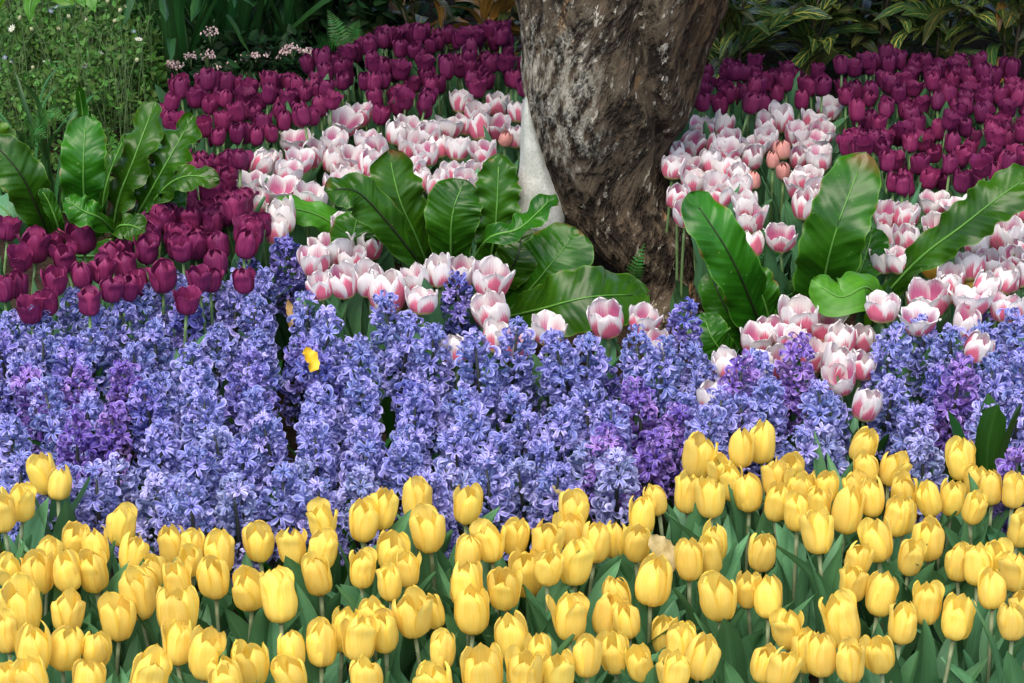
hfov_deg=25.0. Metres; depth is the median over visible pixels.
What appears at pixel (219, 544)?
yellow tulip
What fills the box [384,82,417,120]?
purple tulip
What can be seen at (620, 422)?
blue hyacinth
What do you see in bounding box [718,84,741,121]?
purple tulip
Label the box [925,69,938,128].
purple tulip
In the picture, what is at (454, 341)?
pink white tulip
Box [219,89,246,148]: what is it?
purple tulip
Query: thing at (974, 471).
yellow tulip
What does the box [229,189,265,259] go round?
purple tulip
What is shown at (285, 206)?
pink white tulip
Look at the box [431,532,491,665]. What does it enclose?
yellow tulip
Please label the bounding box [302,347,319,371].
fallen petal
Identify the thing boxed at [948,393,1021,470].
hyacinth plant
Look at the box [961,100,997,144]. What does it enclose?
purple tulip
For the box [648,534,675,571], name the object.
dry leaf
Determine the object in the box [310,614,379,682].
yellow tulip
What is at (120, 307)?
blue hyacinth
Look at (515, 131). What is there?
pink white tulip
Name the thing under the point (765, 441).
yellow tulip
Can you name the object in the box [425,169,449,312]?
pink white tulip
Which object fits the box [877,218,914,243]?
pink white tulip
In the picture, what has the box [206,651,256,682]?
yellow tulip
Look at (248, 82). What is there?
purple tulip
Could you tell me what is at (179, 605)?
yellow tulip
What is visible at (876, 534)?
yellow tulip
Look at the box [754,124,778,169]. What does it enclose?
pink white tulip
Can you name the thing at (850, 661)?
yellow tulip
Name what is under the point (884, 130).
purple tulip
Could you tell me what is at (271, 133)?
purple tulip
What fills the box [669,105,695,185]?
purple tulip
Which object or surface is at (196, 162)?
purple tulip
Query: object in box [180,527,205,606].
yellow tulip
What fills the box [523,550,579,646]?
yellow tulip
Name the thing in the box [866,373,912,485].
blue hyacinth
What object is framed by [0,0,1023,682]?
ground
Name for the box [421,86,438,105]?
purple tulip
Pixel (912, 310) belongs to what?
pink white tulip
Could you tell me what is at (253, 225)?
purple tulip
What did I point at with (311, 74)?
purple tulip
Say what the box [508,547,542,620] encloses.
yellow tulip
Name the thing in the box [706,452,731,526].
yellow tulip
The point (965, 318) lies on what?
pink white tulip
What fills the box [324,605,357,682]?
yellow tulip
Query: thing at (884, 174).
purple tulip
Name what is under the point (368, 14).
dark shrub
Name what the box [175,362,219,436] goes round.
blue hyacinth
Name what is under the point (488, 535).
yellow tulip
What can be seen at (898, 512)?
yellow tulip
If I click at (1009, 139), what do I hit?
purple tulip
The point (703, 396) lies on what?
pink white tulip
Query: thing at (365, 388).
blue hyacinth
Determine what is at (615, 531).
yellow tulip
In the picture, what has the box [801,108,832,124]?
pink white tulip
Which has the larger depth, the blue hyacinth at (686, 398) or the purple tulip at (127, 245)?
the purple tulip at (127, 245)
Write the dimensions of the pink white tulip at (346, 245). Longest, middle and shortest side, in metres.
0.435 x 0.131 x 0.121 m
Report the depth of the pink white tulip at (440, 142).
6.43 m
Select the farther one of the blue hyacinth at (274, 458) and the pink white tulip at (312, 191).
the pink white tulip at (312, 191)
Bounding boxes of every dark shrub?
[292,0,428,91]
[432,1,732,56]
[706,0,1015,73]
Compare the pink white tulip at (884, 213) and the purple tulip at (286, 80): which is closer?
the pink white tulip at (884, 213)
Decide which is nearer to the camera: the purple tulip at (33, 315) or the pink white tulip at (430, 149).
the purple tulip at (33, 315)
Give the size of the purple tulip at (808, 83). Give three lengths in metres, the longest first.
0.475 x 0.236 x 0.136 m
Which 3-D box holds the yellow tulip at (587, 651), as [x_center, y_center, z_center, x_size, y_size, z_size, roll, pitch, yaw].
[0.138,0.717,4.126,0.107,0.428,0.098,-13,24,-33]
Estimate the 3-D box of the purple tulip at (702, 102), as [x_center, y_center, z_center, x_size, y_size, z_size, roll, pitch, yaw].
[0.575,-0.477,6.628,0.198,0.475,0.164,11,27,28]
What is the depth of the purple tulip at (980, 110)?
6.50 m
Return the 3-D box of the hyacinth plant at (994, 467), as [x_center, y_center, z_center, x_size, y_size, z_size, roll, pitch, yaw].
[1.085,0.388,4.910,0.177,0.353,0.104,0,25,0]
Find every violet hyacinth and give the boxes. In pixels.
[10,362,54,454]
[44,363,99,461]
[56,406,109,521]
[81,400,132,523]
[106,358,149,488]
[575,422,629,525]
[617,375,674,534]
[619,426,675,530]
[657,401,693,508]
[710,348,759,439]
[768,331,816,458]
[929,352,980,482]
[992,445,1023,534]
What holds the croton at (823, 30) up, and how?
on the ground
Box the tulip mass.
[299,19,1020,145]
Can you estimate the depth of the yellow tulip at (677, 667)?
3.97 m
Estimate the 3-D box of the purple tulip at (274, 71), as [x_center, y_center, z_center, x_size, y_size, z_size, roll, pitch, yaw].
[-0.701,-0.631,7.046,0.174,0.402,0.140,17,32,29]
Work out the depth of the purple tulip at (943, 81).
6.78 m
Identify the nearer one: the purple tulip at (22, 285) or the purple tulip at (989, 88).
the purple tulip at (22, 285)
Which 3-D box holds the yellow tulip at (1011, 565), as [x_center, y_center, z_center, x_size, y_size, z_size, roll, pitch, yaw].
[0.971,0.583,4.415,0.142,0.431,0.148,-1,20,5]
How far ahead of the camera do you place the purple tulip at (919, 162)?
6.23 m
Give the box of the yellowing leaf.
[552,485,561,494]
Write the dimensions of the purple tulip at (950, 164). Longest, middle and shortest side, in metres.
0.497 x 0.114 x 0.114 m
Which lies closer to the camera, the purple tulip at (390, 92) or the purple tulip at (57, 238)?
the purple tulip at (57, 238)
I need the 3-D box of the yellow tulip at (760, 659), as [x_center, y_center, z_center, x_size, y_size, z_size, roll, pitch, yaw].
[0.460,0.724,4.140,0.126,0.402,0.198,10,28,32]
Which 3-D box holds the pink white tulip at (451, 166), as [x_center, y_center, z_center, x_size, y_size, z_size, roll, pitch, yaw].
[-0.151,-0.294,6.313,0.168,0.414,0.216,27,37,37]
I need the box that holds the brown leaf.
[286,299,293,327]
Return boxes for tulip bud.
[749,170,763,261]
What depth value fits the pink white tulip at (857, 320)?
5.92 m
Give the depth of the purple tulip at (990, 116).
6.43 m
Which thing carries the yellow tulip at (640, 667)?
on the ground
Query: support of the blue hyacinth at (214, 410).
on the ground
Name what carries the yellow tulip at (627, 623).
on the ground
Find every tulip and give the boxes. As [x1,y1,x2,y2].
[0,215,22,347]
[0,255,13,328]
[0,268,35,341]
[0,273,29,426]
[0,481,48,554]
[0,493,31,587]
[0,542,24,662]
[0,571,42,658]
[0,607,18,661]
[0,660,18,682]
[6,241,37,333]
[9,293,67,447]
[11,654,72,682]
[14,587,85,670]
[14,619,51,668]
[15,224,65,335]
[19,534,62,671]
[21,548,53,633]
[24,520,90,591]
[26,452,74,532]
[26,464,90,551]
[32,287,73,372]
[38,231,73,331]
[40,264,80,361]
[47,547,102,658]
[47,624,108,682]
[49,240,83,334]
[57,222,108,329]
[71,261,92,329]
[72,658,112,682]
[77,284,133,416]
[78,526,115,625]
[78,548,128,675]
[82,251,117,330]
[82,630,131,682]
[86,591,141,682]
[89,531,149,657]
[93,241,123,349]
[96,274,128,430]
[106,501,136,592]
[112,251,147,349]
[114,238,158,321]
[118,566,162,654]
[120,643,172,682]
[121,267,165,369]
[121,274,140,341]
[131,231,160,322]
[135,559,175,636]
[136,559,209,646]
[139,210,165,259]
[139,220,168,310]
[140,553,165,586]
[142,234,231,343]
[145,257,177,393]
[149,203,174,304]
[154,91,196,162]
[155,76,186,130]
[156,584,198,682]
[157,524,200,597]
[159,102,166,134]
[161,196,207,265]
[161,619,192,680]
[162,109,174,172]
[162,221,192,268]
[163,75,190,131]
[163,230,191,322]
[164,202,178,222]
[166,110,184,129]
[170,284,219,382]
[170,625,226,682]
[171,72,188,110]
[172,76,197,144]
[172,542,202,610]
[177,205,201,229]
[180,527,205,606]
[182,87,204,150]
[185,264,220,383]
[186,230,206,318]
[187,156,206,199]
[187,188,197,198]
[188,91,222,154]
[188,266,224,335]
[189,197,202,225]
[191,207,225,265]
[191,225,229,302]
[192,72,199,109]
[192,86,250,149]
[192,115,208,188]
[193,78,210,92]
[195,66,215,116]
[195,114,219,197]
[195,149,208,199]
[196,553,231,656]
[197,129,213,147]
[197,197,230,272]
[198,177,225,232]
[199,153,213,166]
[200,69,227,133]
[201,231,214,311]
[202,229,237,318]
[203,152,220,166]
[203,247,240,330]
[203,527,235,658]
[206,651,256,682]
[208,109,233,154]
[208,659,242,682]
[209,163,223,174]
[211,127,243,153]
[213,193,262,307]
[214,190,230,233]
[214,201,234,262]
[215,70,229,86]
[216,122,259,152]
[218,70,235,131]
[218,165,238,232]
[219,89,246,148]
[220,149,231,165]
[223,564,303,647]
[225,99,269,150]
[225,185,241,192]
[226,98,254,150]
[227,150,253,171]
[227,227,263,334]
[227,520,274,621]
[228,213,291,306]
[229,174,298,236]
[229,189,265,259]
[229,215,265,393]
[229,565,302,676]
[230,149,267,187]
[231,639,274,682]
[232,266,262,380]
[233,84,271,122]
[235,74,278,96]
[236,120,275,172]
[236,169,266,187]
[239,77,259,121]
[242,187,261,262]
[246,100,261,148]
[247,81,278,148]
[247,112,268,151]
[249,149,277,175]
[250,125,270,203]
[251,92,266,112]
[251,211,285,364]
[252,185,274,272]
[253,71,281,89]
[254,110,278,152]
[258,72,297,91]
[259,69,277,111]
[259,70,290,113]
[259,147,282,174]
[262,124,277,149]
[265,212,288,346]
[266,195,299,356]
[270,655,347,682]
[272,102,295,150]
[275,157,305,247]
[275,527,318,634]
[276,109,303,158]
[277,629,308,682]
[278,71,296,89]
[278,89,298,128]
[279,128,313,150]
[283,87,307,128]
[284,146,322,241]
[285,100,307,129]
[285,106,327,158]
[288,180,327,291]
[290,76,320,130]
[293,526,340,629]
[294,243,340,343]
[294,551,346,682]
[295,105,324,185]
[299,83,312,127]
[299,137,325,232]
[300,75,318,129]
[302,270,347,383]
[303,616,348,682]
[306,496,343,608]
[307,94,327,139]
[307,231,355,305]
[308,71,318,104]
[309,104,328,139]
[310,74,328,130]
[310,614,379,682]
[318,75,336,124]
[318,144,344,210]
[320,126,348,174]
[323,88,344,126]
[323,171,345,269]
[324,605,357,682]
[325,258,361,417]
[326,105,363,136]
[326,529,430,608]
[329,161,352,210]
[329,211,344,300]
[335,546,384,612]
[337,256,381,426]
[337,495,410,596]
[337,562,416,682]
[338,244,369,338]
[339,143,370,165]
[339,164,363,211]
[343,486,398,607]
[346,100,376,146]
[349,653,389,682]
[351,594,397,677]
[354,128,381,149]
[357,232,389,314]
[357,550,436,651]
[358,148,382,175]
[361,134,388,152]
[363,70,381,129]
[365,87,394,137]
[366,608,430,682]
[367,262,408,431]
[372,102,391,145]
[375,244,394,321]
[381,96,419,134]
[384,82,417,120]
[384,86,396,122]
[385,85,416,149]
[386,119,406,263]
[390,584,458,682]
[393,114,427,149]
[394,90,410,116]
[396,475,452,557]
[397,126,437,199]
[399,262,448,402]
[400,154,428,268]
[402,75,442,115]
[405,285,437,380]
[409,502,451,639]
[410,75,440,119]
[412,660,451,682]
[413,141,438,198]
[413,165,431,196]
[416,100,438,171]
[417,119,440,174]
[417,593,444,657]
[418,92,441,194]
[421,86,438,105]
[424,252,456,334]
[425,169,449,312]
[427,134,446,166]
[427,583,489,682]
[430,627,455,668]
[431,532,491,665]
[435,114,463,160]
[435,334,472,419]
[436,482,501,575]
[439,160,464,177]
[442,88,473,136]
[445,113,490,160]
[445,136,470,162]
[445,254,479,383]
[445,560,505,682]
[448,112,472,163]
[450,69,495,116]
[452,165,479,294]
[460,642,502,682]
[463,78,487,141]
[464,70,477,87]
[464,100,490,141]
[465,159,481,171]
[466,139,496,161]
[467,177,477,243]
[468,245,480,330]
[469,518,520,630]
[470,290,511,367]
[472,255,515,389]
[482,315,508,436]
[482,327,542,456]
[482,566,550,671]
[483,125,519,175]
[485,91,509,149]
[489,112,513,162]
[494,609,549,682]
[495,99,523,162]
[495,516,529,568]
[500,76,524,124]
[500,124,520,163]
[503,67,523,126]
[505,644,575,682]
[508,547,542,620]
[509,69,520,149]
[519,518,565,619]
[522,537,620,648]
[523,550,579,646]
[524,632,574,682]
[527,309,567,430]
[542,648,574,682]
[546,591,596,682]
[552,512,590,594]
[558,488,610,566]
[573,633,608,682]
[574,591,628,682]
[581,521,618,597]
[586,297,623,399]
[594,520,625,577]
[595,600,665,681]
[596,628,660,682]
[602,576,667,647]
[612,301,663,425]
[617,523,694,618]
[619,494,675,582]
[621,642,658,682]
[631,552,672,647]
[641,327,674,435]
[643,484,686,620]
[649,614,672,661]
[655,622,696,664]
[656,648,670,682]
[661,154,685,232]
[662,648,691,682]
[663,431,726,524]
[663,537,711,682]
[666,182,690,330]
[667,469,708,621]
[668,140,684,183]
[668,475,740,614]
[668,617,695,630]
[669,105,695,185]
[672,152,702,184]
[673,197,685,329]
[675,82,712,183]
[678,167,711,294]
[680,129,706,156]
[682,518,736,618]
[685,631,720,682]
[689,114,714,148]
[691,74,715,117]
[691,169,727,302]
[693,570,746,682]
[695,91,709,116]
[696,378,725,437]
[696,531,750,633]
[699,148,721,171]
[705,184,739,218]
[706,91,727,118]
[706,132,726,150]
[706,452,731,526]
[706,570,816,682]
[710,76,733,112]
[711,136,744,157]
[711,155,742,174]
[711,344,746,392]
[712,80,733,116]
[713,109,735,134]
[716,127,741,142]
[717,427,763,515]
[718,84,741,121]
[719,463,754,531]
[723,646,804,682]
[725,173,764,234]
[726,161,771,207]
[727,458,786,531]
[728,472,782,608]
[729,91,771,162]
[731,189,763,257]
[733,81,742,105]
[733,83,747,124]
[733,203,788,353]
[736,533,780,644]
[737,73,767,128]
[738,92,749,137]
[738,349,776,462]
[739,320,774,410]
[740,230,791,354]
[741,90,761,135]
[741,144,763,191]
[742,134,770,205]
[744,76,760,135]
[747,480,792,578]
[747,574,794,682]
[749,419,775,514]
[750,71,775,128]
[750,642,775,682]
[751,108,776,161]
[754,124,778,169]
[756,314,781,386]
[760,140,790,223]
[761,161,789,277]
[761,489,815,631]
[762,99,794,162]
[762,150,791,228]
[762,451,804,501]
[763,222,797,296]
[765,83,783,156]
[765,342,790,435]
[769,607,809,682]
[772,323,807,440]
[773,69,788,104]
[776,70,799,119]
[776,506,843,633]
[778,293,821,332]
[778,337,828,435]
[780,485,850,632]
[781,164,823,283]
[782,467,815,525]
[783,89,810,162]
[783,170,817,289]
[784,175,821,240]
[785,119,810,171]
[788,140,798,170]
[789,144,807,168]
[790,129,830,173]
[790,188,816,292]
[790,323,824,440]
[791,120,836,174]
[791,467,845,559]
[791,626,815,681]
[794,75,839,153]
[797,75,807,119]
[800,630,842,682]
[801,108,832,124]
[804,143,841,175]
[805,540,874,636]
[806,94,842,154]
[808,78,847,118]
[808,311,849,400]
[813,426,878,518]
[815,71,848,130]
[818,588,867,682]
[820,341,856,412]
[821,358,858,456]
[823,561,898,682]
[824,484,864,603]
[825,321,857,404]
[826,449,885,519]
[830,85,853,162]
[830,132,859,169]
[832,127,859,166]
[834,468,867,558]
[836,636,865,682]
[838,388,882,462]
[842,495,913,627]
[843,79,875,115]
[844,349,877,428]
[845,473,884,621]
[847,137,854,153]
[848,89,877,127]
[848,97,877,164]
[850,322,875,425]
[851,112,865,127]
[852,450,912,521]
[853,134,875,154]
[855,277,877,324]
[857,125,880,170]
[857,516,927,645]
[857,634,894,682]
[858,570,898,642]
[859,258,879,325]
[860,289,940,422]
[861,79,878,108]
[861,106,877,130]
[868,128,884,157]
[869,69,894,114]
[869,242,898,351]
[870,128,895,177]
[871,113,887,129]
[871,150,898,228]
[871,199,900,227]
[874,135,890,190]
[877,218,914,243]
[877,241,894,283]
[877,495,925,584]
[878,101,895,145]
[878,127,889,169]
[879,72,895,123]
[879,149,907,198]
[880,94,900,127]
[881,75,900,122]
[882,514,948,654]
[883,158,906,178]
[883,537,965,668]
[884,245,907,347]
[884,601,918,682]
[886,170,908,202]
[886,301,940,449]
[887,99,913,129]
[890,82,907,122]
[890,104,919,150]
[891,470,919,504]
[892,119,922,184]
[892,223,919,306]
[893,71,913,114]
[893,96,913,120]
[893,128,901,147]
[893,200,922,234]
[895,130,932,190]
[895,173,920,291]
[897,166,912,174]
[897,277,950,430]
[898,174,914,201]
[898,579,947,682]
[904,79,928,127]
[906,114,925,157]
[910,152,930,222]
[911,94,929,114]
[914,129,952,176]
[914,131,969,185]
[915,165,939,226]
[915,189,949,279]
[916,211,940,280]
[916,479,957,593]
[917,541,1006,676]
[919,83,939,118]
[920,108,963,168]
[922,267,937,279]
[923,81,955,127]
[924,126,944,152]
[924,141,947,192]
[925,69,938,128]
[927,214,959,316]
[930,77,945,119]
[930,91,949,118]
[930,118,951,177]
[931,143,972,211]
[931,478,982,641]
[933,541,974,666]
[934,284,994,367]
[935,71,960,113]
[935,127,957,162]
[936,172,951,190]
[936,273,961,361]
[937,261,965,353]
[937,269,1001,349]
[937,592,988,682]
[939,194,966,252]
[939,301,981,412]
[939,329,994,485]
[940,85,975,127]
[941,102,969,160]
[941,598,1023,682]
[942,153,961,210]
[944,489,991,589]
[945,435,988,535]
[949,96,958,110]
[949,169,971,197]
[950,148,966,195]
[952,167,973,196]
[955,250,985,280]
[957,88,974,144]
[957,117,972,142]
[958,96,972,117]
[959,80,981,100]
[959,463,994,537]
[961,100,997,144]
[962,73,979,126]
[963,153,992,246]
[963,236,988,283]
[963,281,973,288]
[963,566,1023,682]
[964,138,980,169]
[966,127,985,168]
[968,469,1015,542]
[970,128,1014,152]
[970,170,981,187]
[973,102,987,144]
[975,82,1000,128]
[975,87,994,128]
[975,247,1023,323]
[976,85,1018,130]
[978,146,996,179]
[982,126,1007,146]
[984,112,1006,128]
[984,119,1000,136]
[985,141,1002,180]
[985,160,1001,180]
[985,537,1013,594]
[986,470,1023,554]
[987,150,1021,248]
[987,266,1022,387]
[989,215,1023,251]
[990,291,1023,432]
[991,589,1023,670]
[993,81,1022,123]
[993,550,1023,636]
[995,111,1011,149]
[995,237,1023,295]
[995,258,1022,337]
[996,98,1018,117]
[997,150,1012,162]
[998,243,1023,296]
[998,507,1023,606]
[1001,120,1014,129]
[1004,74,1018,83]
[1005,143,1023,152]
[1008,258,1023,345]
[1011,86,1023,123]
[1012,104,1023,130]
[1013,211,1023,290]
[1014,122,1023,145]
[1016,115,1023,122]
[1016,145,1023,165]
[1017,77,1023,117]
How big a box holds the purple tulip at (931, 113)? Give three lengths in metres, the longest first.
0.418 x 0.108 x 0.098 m
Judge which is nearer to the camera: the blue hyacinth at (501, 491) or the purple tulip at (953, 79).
the blue hyacinth at (501, 491)
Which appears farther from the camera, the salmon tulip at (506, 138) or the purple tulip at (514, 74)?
the purple tulip at (514, 74)
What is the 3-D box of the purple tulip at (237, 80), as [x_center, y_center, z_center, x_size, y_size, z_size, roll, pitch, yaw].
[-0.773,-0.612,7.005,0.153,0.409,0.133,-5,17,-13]
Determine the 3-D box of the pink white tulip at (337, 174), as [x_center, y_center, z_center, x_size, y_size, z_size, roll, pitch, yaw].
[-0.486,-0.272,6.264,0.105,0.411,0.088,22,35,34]
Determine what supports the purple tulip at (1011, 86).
on the ground
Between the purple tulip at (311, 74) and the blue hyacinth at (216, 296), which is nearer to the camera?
the blue hyacinth at (216, 296)
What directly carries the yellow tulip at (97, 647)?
on the ground
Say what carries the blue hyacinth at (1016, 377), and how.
on the ground
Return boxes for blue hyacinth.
[0,309,30,430]
[0,328,19,443]
[0,413,34,525]
[0,448,31,551]
[4,348,56,459]
[19,304,65,386]
[20,324,62,443]
[26,374,83,474]
[35,493,56,528]
[45,461,95,522]
[48,335,95,433]
[55,286,93,389]
[56,390,109,516]
[73,327,116,458]
[75,458,120,576]
[82,304,123,395]
[95,451,150,539]
[103,297,143,422]
[118,341,166,418]
[125,380,183,492]
[128,282,171,367]
[135,416,182,549]
[135,469,175,552]
[136,316,176,417]
[142,369,176,499]
[150,474,205,555]
[164,302,205,369]
[165,270,205,360]
[166,342,213,485]
[166,477,215,592]
[168,382,210,480]
[174,441,223,537]
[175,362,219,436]
[181,386,232,533]
[195,424,248,548]
[198,281,236,350]
[198,322,238,419]
[211,267,253,423]
[213,472,278,623]
[217,347,267,445]
[217,434,276,522]
[223,480,264,568]
[229,293,282,393]
[234,363,282,482]
[234,385,288,485]
[236,265,279,341]
[236,328,284,405]
[237,257,266,299]
[248,409,295,508]
[255,461,305,572]
[268,233,307,383]
[272,456,321,539]
[278,332,315,435]
[286,290,336,413]
[288,381,343,468]
[292,476,352,584]
[294,402,340,489]
[294,418,340,524]
[295,340,359,445]
[296,304,350,460]
[328,437,384,559]
[331,375,390,497]
[336,464,388,553]
[337,332,382,440]
[339,415,386,546]
[369,290,409,419]
[378,437,424,520]
[380,310,428,448]
[389,387,440,473]
[389,424,433,505]
[392,377,439,494]
[402,371,450,460]
[412,322,455,420]
[413,466,458,558]
[430,458,499,540]
[432,380,484,486]
[433,424,477,534]
[440,269,479,413]
[454,326,501,448]
[454,401,502,495]
[459,452,514,559]
[476,431,516,515]
[491,315,541,432]
[496,386,539,459]
[497,370,540,433]
[499,451,548,552]
[507,408,558,512]
[514,436,561,523]
[528,461,581,549]
[535,327,592,444]
[538,352,570,476]
[541,403,585,498]
[563,331,608,424]
[566,388,606,468]
[567,440,605,520]
[589,353,622,423]
[589,447,640,577]
[590,400,636,516]
[616,323,663,440]
[633,334,681,486]
[657,296,702,391]
[657,391,699,537]
[667,341,711,426]
[681,404,728,476]
[686,364,718,427]
[695,384,742,455]
[722,391,766,493]
[734,348,785,495]
[744,377,788,515]
[777,424,826,473]
[795,379,842,472]
[804,422,848,476]
[807,390,857,469]
[859,321,912,430]
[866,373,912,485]
[886,402,938,497]
[904,313,943,456]
[904,434,948,523]
[919,361,963,482]
[920,322,973,401]
[948,297,994,359]
[964,398,1012,471]
[965,351,1013,440]
[966,319,1006,415]
[991,346,1023,402]
[995,307,1023,383]
[997,350,1023,506]
[1000,384,1023,474]
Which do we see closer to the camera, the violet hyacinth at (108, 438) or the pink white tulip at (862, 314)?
the violet hyacinth at (108, 438)
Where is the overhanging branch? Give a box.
[0,0,96,22]
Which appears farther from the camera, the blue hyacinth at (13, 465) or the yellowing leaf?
the blue hyacinth at (13, 465)
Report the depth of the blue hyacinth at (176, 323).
5.51 m
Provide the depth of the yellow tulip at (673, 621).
4.24 m
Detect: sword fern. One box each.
[11,104,68,153]
[312,10,361,56]
[625,244,644,282]
[758,230,793,298]
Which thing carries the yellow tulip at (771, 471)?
on the ground
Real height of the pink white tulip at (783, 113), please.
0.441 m
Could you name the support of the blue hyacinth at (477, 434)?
on the ground
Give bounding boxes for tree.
[515,0,728,329]
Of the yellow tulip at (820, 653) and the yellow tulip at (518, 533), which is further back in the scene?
the yellow tulip at (518, 533)
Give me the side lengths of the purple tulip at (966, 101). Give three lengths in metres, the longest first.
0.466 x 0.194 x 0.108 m
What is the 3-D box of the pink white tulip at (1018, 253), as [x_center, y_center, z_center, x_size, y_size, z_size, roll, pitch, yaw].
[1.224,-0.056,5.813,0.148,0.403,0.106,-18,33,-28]
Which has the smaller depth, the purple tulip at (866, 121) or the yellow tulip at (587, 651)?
the yellow tulip at (587, 651)
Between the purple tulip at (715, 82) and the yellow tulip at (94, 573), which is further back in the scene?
the purple tulip at (715, 82)
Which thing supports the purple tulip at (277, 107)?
on the ground
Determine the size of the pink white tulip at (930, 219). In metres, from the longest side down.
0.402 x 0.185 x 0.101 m
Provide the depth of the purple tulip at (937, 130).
6.41 m
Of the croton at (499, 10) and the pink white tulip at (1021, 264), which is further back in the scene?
the croton at (499, 10)
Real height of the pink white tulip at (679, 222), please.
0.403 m
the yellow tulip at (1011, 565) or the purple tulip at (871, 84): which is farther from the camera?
the purple tulip at (871, 84)
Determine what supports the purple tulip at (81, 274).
on the ground
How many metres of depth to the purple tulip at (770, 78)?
6.88 m
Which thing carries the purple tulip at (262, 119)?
on the ground
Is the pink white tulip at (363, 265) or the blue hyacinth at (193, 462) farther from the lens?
the pink white tulip at (363, 265)
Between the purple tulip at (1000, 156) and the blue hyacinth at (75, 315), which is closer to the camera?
the blue hyacinth at (75, 315)
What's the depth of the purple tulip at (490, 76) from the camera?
6.86 m
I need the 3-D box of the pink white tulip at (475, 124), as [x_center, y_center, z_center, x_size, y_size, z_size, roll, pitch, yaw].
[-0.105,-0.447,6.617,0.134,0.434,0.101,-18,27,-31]
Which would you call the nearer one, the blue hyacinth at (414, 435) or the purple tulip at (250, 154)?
the blue hyacinth at (414, 435)
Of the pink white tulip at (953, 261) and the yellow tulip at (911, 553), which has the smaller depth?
the yellow tulip at (911, 553)
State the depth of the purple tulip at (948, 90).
6.70 m
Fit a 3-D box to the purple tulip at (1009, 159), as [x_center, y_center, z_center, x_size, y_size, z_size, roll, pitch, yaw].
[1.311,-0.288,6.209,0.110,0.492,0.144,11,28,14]
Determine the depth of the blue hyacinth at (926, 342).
5.35 m
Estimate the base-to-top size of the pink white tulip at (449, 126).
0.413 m
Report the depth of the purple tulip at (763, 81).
6.78 m
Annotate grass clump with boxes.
[0,63,110,194]
[0,72,127,222]
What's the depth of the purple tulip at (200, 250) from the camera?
5.69 m
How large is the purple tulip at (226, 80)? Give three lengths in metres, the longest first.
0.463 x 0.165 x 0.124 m
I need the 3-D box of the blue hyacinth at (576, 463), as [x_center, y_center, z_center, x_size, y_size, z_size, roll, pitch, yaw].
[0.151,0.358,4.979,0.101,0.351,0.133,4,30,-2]
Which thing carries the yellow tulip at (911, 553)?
on the ground
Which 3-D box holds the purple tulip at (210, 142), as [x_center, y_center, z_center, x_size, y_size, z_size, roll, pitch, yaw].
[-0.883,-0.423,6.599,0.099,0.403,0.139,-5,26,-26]
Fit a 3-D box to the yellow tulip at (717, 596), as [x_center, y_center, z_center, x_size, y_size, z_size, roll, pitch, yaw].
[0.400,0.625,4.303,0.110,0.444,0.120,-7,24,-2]
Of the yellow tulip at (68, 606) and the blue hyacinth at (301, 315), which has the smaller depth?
the yellow tulip at (68, 606)
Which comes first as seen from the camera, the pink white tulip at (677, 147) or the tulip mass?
the pink white tulip at (677, 147)
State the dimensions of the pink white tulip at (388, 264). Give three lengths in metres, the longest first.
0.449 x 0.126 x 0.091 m
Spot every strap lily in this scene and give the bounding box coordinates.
[49,0,257,112]
[120,0,330,71]
[258,0,400,73]
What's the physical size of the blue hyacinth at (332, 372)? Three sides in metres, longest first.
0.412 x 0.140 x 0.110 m
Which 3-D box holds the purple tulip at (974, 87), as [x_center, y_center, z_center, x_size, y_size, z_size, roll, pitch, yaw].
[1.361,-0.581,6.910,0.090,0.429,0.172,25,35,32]
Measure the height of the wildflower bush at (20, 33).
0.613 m
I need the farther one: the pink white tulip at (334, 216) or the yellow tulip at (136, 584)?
the pink white tulip at (334, 216)
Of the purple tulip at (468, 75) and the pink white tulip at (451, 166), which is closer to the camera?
the pink white tulip at (451, 166)
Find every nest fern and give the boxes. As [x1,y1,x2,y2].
[0,123,63,244]
[59,85,219,268]
[265,149,649,341]
[681,152,1023,364]
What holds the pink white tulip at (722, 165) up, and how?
on the ground
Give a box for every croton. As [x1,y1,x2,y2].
[348,0,487,55]
[437,0,520,58]
[707,0,838,112]
[744,0,880,68]
[781,0,945,79]
[869,0,1022,81]
[922,0,1023,82]
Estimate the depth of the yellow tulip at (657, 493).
4.58 m
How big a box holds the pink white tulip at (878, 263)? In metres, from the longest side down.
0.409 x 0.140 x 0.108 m
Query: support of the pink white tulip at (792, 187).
on the ground
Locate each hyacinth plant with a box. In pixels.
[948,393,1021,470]
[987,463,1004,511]
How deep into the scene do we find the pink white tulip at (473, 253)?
6.08 m
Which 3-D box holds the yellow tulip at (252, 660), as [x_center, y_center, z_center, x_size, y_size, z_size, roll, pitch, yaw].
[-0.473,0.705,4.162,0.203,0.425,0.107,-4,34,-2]
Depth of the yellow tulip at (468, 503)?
4.56 m
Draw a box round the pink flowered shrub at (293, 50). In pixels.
[158,24,334,113]
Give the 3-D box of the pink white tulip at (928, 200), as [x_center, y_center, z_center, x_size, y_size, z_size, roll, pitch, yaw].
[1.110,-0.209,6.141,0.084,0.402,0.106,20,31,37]
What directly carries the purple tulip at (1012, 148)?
on the ground
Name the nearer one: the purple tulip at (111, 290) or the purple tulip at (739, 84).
the purple tulip at (111, 290)
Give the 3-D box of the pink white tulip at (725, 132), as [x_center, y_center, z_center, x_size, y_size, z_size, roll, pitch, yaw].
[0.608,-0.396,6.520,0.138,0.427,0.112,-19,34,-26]
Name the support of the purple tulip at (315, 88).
on the ground
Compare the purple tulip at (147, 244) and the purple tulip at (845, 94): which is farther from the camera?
the purple tulip at (845, 94)
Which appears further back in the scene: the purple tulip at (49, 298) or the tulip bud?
the tulip bud
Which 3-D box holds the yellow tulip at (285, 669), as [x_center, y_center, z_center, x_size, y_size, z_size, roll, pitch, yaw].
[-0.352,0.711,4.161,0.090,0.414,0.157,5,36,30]
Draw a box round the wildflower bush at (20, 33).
[0,0,199,194]

